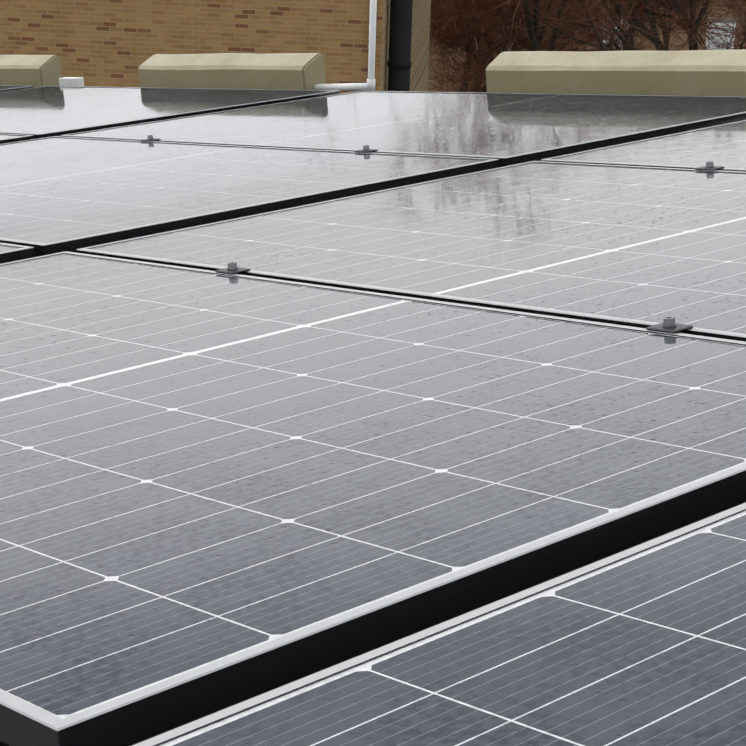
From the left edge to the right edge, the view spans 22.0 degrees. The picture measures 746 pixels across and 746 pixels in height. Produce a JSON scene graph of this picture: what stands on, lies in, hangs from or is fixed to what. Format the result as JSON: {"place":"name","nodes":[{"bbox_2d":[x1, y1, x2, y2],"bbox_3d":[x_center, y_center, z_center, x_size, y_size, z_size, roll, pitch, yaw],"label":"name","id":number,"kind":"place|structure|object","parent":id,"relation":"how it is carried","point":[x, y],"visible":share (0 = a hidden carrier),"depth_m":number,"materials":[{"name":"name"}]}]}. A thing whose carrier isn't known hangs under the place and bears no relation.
{"place":"outdoors","nodes":[
{"label":"outdoors","id":0,"kind":"place"},
{"bbox_2d":[0,0,430,93],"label":"brick wall","id":1,"kind":"structure","parent":0,"point":[105,43],"depth_m":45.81,"materials":[{"name":"brown brick"}]},
{"bbox_2d":[314,0,376,91],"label":"pipe","id":2,"kind":"object","parent":1,"relation":"attached to","point":[369,85],"visible":0.79,"depth_m":6.21,"materials":[{"name":"white plastic"}]},
{"label":"ground surface","id":3,"kind":"structure","parent":0,"visible":0},
{"bbox_2d":[387,0,412,91],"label":"downspout","id":4,"kind":"object","parent":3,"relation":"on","point":[399,60],"visible":0.12,"depth_m":46.12,"materials":[{"name":"metal"}]},
{"bbox_2d":[427,0,628,92],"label":"plane tree","id":5,"kind":"object","parent":3,"relation":"on","point":[487,27],"visible":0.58,"depth_m":63.48,"materials":[{"name":"brown plant"}]},
{"bbox_2d":[522,0,565,50],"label":"plane tree","id":6,"kind":"object","parent":3,"relation":"on","point":[534,44],"visible":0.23,"depth_m":56.20,"materials":[{"name":"brown plant"}]},
{"bbox_2d":[427,0,745,91],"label":"tree","id":7,"kind":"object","parent":3,"relation":"on","point":[683,37],"depth_m":81.18,"materials":[{"name":"brown plant"}]},
{"bbox_2d":[446,0,745,50],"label":"plane tree","id":8,"kind":"object","parent":3,"relation":"on","point":[690,26],"visible":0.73,"depth_m":52.39,"materials":[{"name":"brown plant"}]},
{"bbox_2d":[545,0,744,51],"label":"plane tree","id":9,"kind":"object","parent":3,"relation":"on","point":[631,30],"visible":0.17,"depth_m":71.78,"materials":[{"name":"brown plant"}]},
{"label":"building walls","id":10,"kind":"object","parent":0,"visible":0},
{"bbox_2d":[0,502,745,745],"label":"roof deck felt","id":11,"kind":"object","parent":10,"relation":"on","point":[2,743],"depth_m":1.74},
{"bbox_2d":[0,133,33,143],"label":"solar panel","id":12,"kind":"object","parent":11,"relation":"on","point":[7,138],"visible":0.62,"depth_m":5.46,"materials":[{"name":"grey glass"}]},
{"bbox_2d":[0,85,33,91],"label":"solar panel","id":13,"kind":"object","parent":11,"relation":"on","point":[3,88],"visible":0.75,"depth_m":7.57,"materials":[{"name":"grey glass"}]},
{"bbox_2d":[0,243,34,263],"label":"solar panel","id":14,"kind":"object","parent":11,"relation":"on","point":[11,252],"visible":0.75,"depth_m":3.34,"materials":[{"name":"black glass"}]},
{"bbox_2d":[0,55,61,87],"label":"concrete kerb","id":15,"kind":"structure","parent":11,"relation":"on","point":[34,71],"depth_m":7.71,"materials":[{"name":"beige concrete"}]},
{"bbox_2d":[59,77,83,86],"bbox_3d":[-1.189,-1.137,7.560,0.035,0.057,0.130,-15,17,-39],"label":"white cable trunking","id":16,"kind":"object","parent":11,"relation":"on","point":[71,81],"visible":0.56,"depth_m":7.53,"materials":[{"name":"white plastic"}]},
{"bbox_2d":[0,86,339,138],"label":"solar panel","id":17,"kind":"object","parent":11,"relation":"on","point":[44,112],"visible":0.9,"depth_m":6.23,"materials":[{"name":"grey glass"}]},
{"bbox_2d":[138,53,325,89],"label":"concrete kerb","id":18,"kind":"structure","parent":11,"relation":"on","point":[292,71],"depth_m":6.70,"materials":[{"name":"beige concrete"}]},
{"bbox_2d":[0,136,499,256],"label":"solar panel","id":19,"kind":"object","parent":11,"relation":"on","point":[58,194],"visible":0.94,"depth_m":4.06,"materials":[{"name":"grey glass"}]},
{"bbox_2d":[140,135,160,141],"bbox_3d":[-0.586,-0.599,5.059,0.036,0.059,0.045,-15,17,-39],"label":"clamp","id":20,"kind":"object","parent":19,"relation":"attached to","point":[150,138],"visible":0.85,"depth_m":5.05,"materials":[{"name":"grey metal"}]},
{"bbox_2d":[355,145,377,152],"bbox_3d":[-0.014,-0.495,4.419,0.036,0.059,0.045,-15,17,-39],"label":"clamp","id":21,"kind":"object","parent":19,"relation":"attached to","point":[365,149],"visible":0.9,"depth_m":4.41,"materials":[{"name":"grey metal"}]},
{"bbox_2d":[0,251,745,745],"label":"solar panel","id":22,"kind":"object","parent":11,"relation":"on","point":[218,491],"visible":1,"depth_m":1.81,"materials":[{"name":"grey glass"}]},
{"bbox_2d":[215,262,250,274],"bbox_3d":[-0.214,-0.141,2.947,0.036,0.059,0.045,-15,17,-39],"label":"clamp","id":23,"kind":"object","parent":22,"relation":"attached to","point":[232,268],"visible":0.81,"depth_m":2.94,"materials":[{"name":"grey metal"}]},
{"bbox_2d":[646,317,692,333],"bbox_3d":[0.358,-0.038,2.306,0.036,0.059,0.045,-15,17,-39],"label":"clamp","id":24,"kind":"object","parent":22,"relation":"attached to","point":[669,325],"visible":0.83,"depth_m":2.29,"materials":[{"name":"grey metal"}]},
{"bbox_2d":[60,91,745,166],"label":"solar panel","id":25,"kind":"object","parent":11,"relation":"on","point":[507,129],"visible":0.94,"depth_m":4.95,"materials":[{"name":"grey glass"}]},
{"bbox_2d":[76,161,745,341],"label":"solar panel","id":26,"kind":"object","parent":11,"relation":"on","point":[639,246],"visible":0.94,"depth_m":3.06,"materials":[{"name":"grey glass"}]},
{"bbox_2d":[695,161,724,169],"bbox_3d":[0.647,-0.376,3.678,0.036,0.059,0.045,-15,17,-39],"label":"clamp","id":27,"kind":"object","parent":26,"relation":"attached to","point":[709,165],"visible":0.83,"depth_m":3.67,"materials":[{"name":"grey metal"}]},
{"bbox_2d":[132,503,745,745],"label":"solar panel","id":28,"kind":"object","parent":11,"relation":"on","point":[643,644],"visible":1,"depth_m":1.29,"materials":[{"name":"grey glass"}]},
{"bbox_2d":[486,49,745,96],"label":"concrete kerb","id":29,"kind":"structure","parent":11,"relation":"on","point":[700,73],"depth_m":5.38,"materials":[{"name":"beige concrete"}]},
{"bbox_2d":[541,120,745,171],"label":"solar panel","id":30,"kind":"object","parent":11,"relation":"on","point":[724,145],"visible":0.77,"depth_m":4.01,"materials":[{"name":"grey glass"}]}
]}

